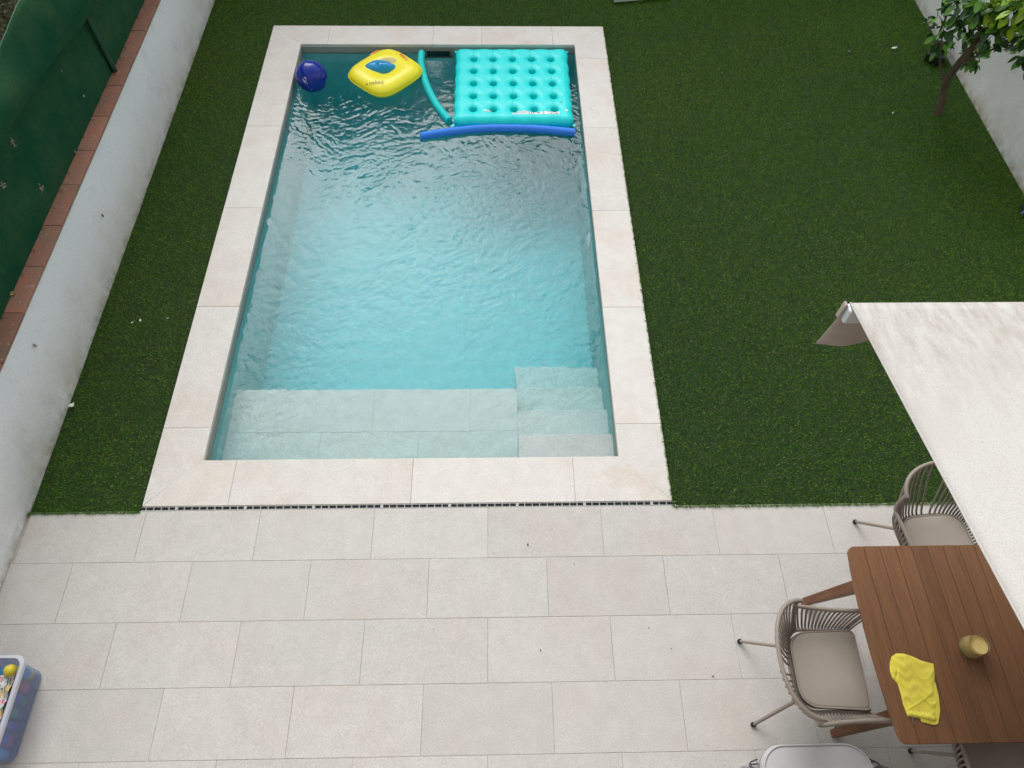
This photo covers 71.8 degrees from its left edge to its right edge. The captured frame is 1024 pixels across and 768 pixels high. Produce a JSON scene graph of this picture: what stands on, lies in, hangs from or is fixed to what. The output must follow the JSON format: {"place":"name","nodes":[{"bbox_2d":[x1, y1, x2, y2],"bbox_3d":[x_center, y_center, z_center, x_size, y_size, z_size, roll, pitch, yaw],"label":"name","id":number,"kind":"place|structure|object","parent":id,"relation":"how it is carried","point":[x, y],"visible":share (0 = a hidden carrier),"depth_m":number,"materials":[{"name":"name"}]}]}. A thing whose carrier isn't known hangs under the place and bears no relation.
{"place":"outdoors","nodes":[
{"label":"outdoors","id":0,"kind":"place"},
{"bbox_2d":[0,0,18,42],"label":"ground","id":1,"kind":"structure","parent":0,"point":[7,8],"depth_m":8.22,"materials":[{"name":"green plant"}]},
{"bbox_2d":[0,0,214,590],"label":"garden wall","id":2,"kind":"structure","parent":1,"relation":"on","point":[53,311],"depth_m":5.63,"materials":[{"name":"white paint"}]},
{"bbox_2d":[0,0,144,318],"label":"shade fence","id":3,"kind":"object","parent":2,"relation":"on","point":[47,108],"visible":1,"depth_m":5.35,"materials":[{"name":"green fabric"}]},
{"bbox_2d":[141,501,674,510],"bbox_3d":[-0.720,0.879,5.052,3.788,0.044,0.033,0,58,-1],"label":"slot drain","id":4,"kind":"object","parent":1,"relation":"on","point":[403,506],"visible":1,"depth_m":5.04,"materials":[{"name":"black metal"}]},
{"bbox_2d":[206,47,617,459],"bbox_3d":[-0.794,-1.115,7.397,3.670,1.868,5.728,0,58,-1],"label":"pool shell","id":5,"kind":"object","parent":1,"relation":"in","point":[363,49],"visible":0.09,"depth_m":7.17,"materials":[{"name":"tile"}]},
{"bbox_2d":[142,25,671,506],"bbox_3d":[-0.781,-1.616,6.589,3.768,0.038,5.826,0,58,-1],"label":"pool coping","id":6,"kind":"object","parent":5,"relation":"on","point":[184,473],"visible":1,"depth_m":5.64,"materials":[{"name":"beige stone"}]},
{"bbox_2d":[209,52,616,459],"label":"water","id":7,"kind":"structure","parent":5,"relation":"in","point":[411,294],"depth_m":6.17,"materials":[{"name":"teal liquid"}]},
{"bbox_2d":[295,60,326,91],"bbox_3d":[-2.148,-3.293,7.580,0.326,0.320,0.334,0,58,-1],"label":"beach ball","id":8,"kind":"object","parent":7,"relation":"on","point":[310,75],"visible":1,"depth_m":7.47,"materials":[{"name":"blue plastic"}]},
{"bbox_2d":[348,49,421,97],"bbox_3d":[-1.378,-3.392,7.683,0.665,0.195,0.706,38,65,20],"label":"baby float","id":9,"kind":"object","parent":7,"relation":"on","point":[384,73],"visible":1,"depth_m":7.60,"materials":[{"name":"yellow plastic"}]},
{"bbox_2d":[418,50,451,122],"bbox_3d":[-0.875,-3.221,7.652,0.157,0.090,1.218,-15,60,-10],"label":"pool noodle","id":10,"kind":"object","parent":7,"relation":"on","point":[441,111],"visible":0.94,"depth_m":7.57,"materials":[{"name":"teal plastic"}]},
{"bbox_2d":[419,124,574,139],"bbox_3d":[-0.148,-2.601,7.288,1.601,0.086,0.175,-2,58,-2],"label":"pool noodle","id":11,"kind":"object","parent":7,"relation":"on","point":[443,132],"visible":1,"depth_m":7.27,"materials":[{"name":"blue plastic"}]},
{"bbox_2d":[451,49,575,127],"bbox_3d":[0.007,-3.202,7.637,1.286,0.150,1.292,0,58,-1],"label":"pool mattress","id":12,"kind":"object","parent":7,"relation":"on","point":[516,86],"visible":0.97,"depth_m":7.53,"materials":[{"name":"teal plastic"}]},
{"bbox_2d":[424,49,451,53],"bbox_3d":[-0.832,-3.725,8.030,0.330,0.151,0.020,0,58,-1],"label":"pool skimmer","id":13,"kind":"object","parent":5,"relation":"attached to","point":[438,51],"visible":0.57,"depth_m":7.97,"materials":[{"name":"grey plastic"}]},
{"bbox_2d":[915,0,1023,192],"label":"garden wall","id":14,"kind":"structure","parent":1,"relation":"on","point":[993,87],"depth_m":7.15,"materials":[{"name":"paint"}]},
{"bbox_3d":[1.684,1.605,0.876,10.290,6.444,0.850,0,58,-1],"label":"house","id":15,"kind":"object","parent":1,"relation":"on","visible":0},
{"bbox_2d":[816,301,1023,628],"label":"awning","id":16,"kind":"object","parent":15,"relation":"attached to","point":[954,371],"visible":1,"depth_m":2.76,"materials":[{"name":"fabric"}]},
{"bbox_2d":[0,502,976,767],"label":"patio","id":17,"kind":"structure","parent":0,"point":[332,638],"depth_m":4.57,"materials":[{"name":"tile"}]},
{"bbox_2d":[0,655,40,762],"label":"toy box","id":18,"kind":"object","parent":17,"relation":"on","point":[15,717],"visible":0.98,"depth_m":4.17,"materials":[{"name":"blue plastic"}]},
{"bbox_2d":[0,675,14,718],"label":"printed bag","id":19,"kind":"object","parent":18,"relation":"in","point":[6,682],"visible":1,"depth_m":4.14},
{"bbox_2d":[3,664,16,676],"bbox_3d":[-2.961,1.690,4.178,0.069,0.069,0.068,0,58,-1],"label":"toy ball","id":20,"kind":"object","parent":18,"relation":"in","point":[10,670],"visible":1,"depth_m":4.16,"materials":[{"name":"yellow plastic"}]},
{"bbox_2d":[737,598,891,727],"bbox_3d":[1.755,1.654,4.093,0.716,0.838,0.647,0,58,-1],"label":"rope chair","id":21,"kind":"object","parent":17,"relation":"on","point":[825,669],"visible":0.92,"depth_m":4.05,"materials":[{"name":"grey fabric"}]},
{"bbox_2d":[801,545,1023,744],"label":"dining table","id":22,"kind":"object","parent":17,"relation":"on","point":[934,604],"visible":0.78,"depth_m":3.90,"materials":[{"name":"brown wood"}]},
{"bbox_2d":[890,654,939,724],"bbox_3d":[2.143,1.603,3.729,0.247,0.020,0.352,0,58,-1],"label":"cloth","id":23,"kind":"object","parent":22,"relation":"on","point":[913,678],"visible":1,"depth_m":3.74,"materials":[{"name":"yellow fabric"}]},
{"bbox_2d":[959,634,989,659],"bbox_3d":[2.486,1.411,3.804,0.123,0.105,0.123,0,58,-1],"label":"candle jar","id":24,"kind":"object","parent":22,"relation":"on","point":[975,647],"visible":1,"depth_m":3.78,"materials":[{"name":"yellow glass"}]},
{"bbox_2d":[852,461,977,545],"bbox_3d":[2.698,0.981,4.526,0.647,0.838,0.716,-4,58,-3],"label":"rope chair","id":25,"kind":"object","parent":17,"relation":"on","point":[933,528],"visible":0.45,"depth_m":4.50,"materials":[{"name":"grey fabric"}]},
{"bbox_2d":[908,743,1023,767],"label":"rope chair","id":26,"kind":"object","parent":17,"relation":"on","point":[991,755],"visible":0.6,"depth_m":3.83,"materials":[{"name":"grey fabric"}]},
{"bbox_2d":[31,0,1023,512],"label":"lawn","id":27,"kind":"structure","parent":0,"point":[711,378],"depth_m":6.42,"materials":[{"name":"green plant"}]},
{"bbox_2d":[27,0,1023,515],"bbox_3d":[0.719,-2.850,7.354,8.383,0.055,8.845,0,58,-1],"label":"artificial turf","id":28,"kind":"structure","parent":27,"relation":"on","point":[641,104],"depth_m":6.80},
{"bbox_2d":[924,16,947,64],"bbox_3d":[4.702,-3.768,7.685,0.217,0.516,0.209,25,61,14],"label":"dustpan","id":29,"kind":"object","parent":28,"relation":"on","point":[935,60],"visible":0.44,"depth_m":7.80,"materials":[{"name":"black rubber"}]},
{"bbox_2d":[613,0,636,1],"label":"board","id":30,"kind":"object","parent":27,"relation":"on","point":[623,0],"visible":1,"depth_m":8.40,"materials":[{"name":"grey"}]},
{"bbox_2d":[922,0,1023,115],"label":"citrus tree","id":31,"kind":"object","parent":27,"relation":"on","point":[974,15],"visible":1,"depth_m":6.53,"materials":[{"name":"green plant"}]},
{"bbox_2d":[741,743,887,767],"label":"chair","id":32,"kind":"object","parent":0,"point":[838,755],"visible":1,"depth_m":3.82,"materials":[{"name":"grey paint"}]}
]}

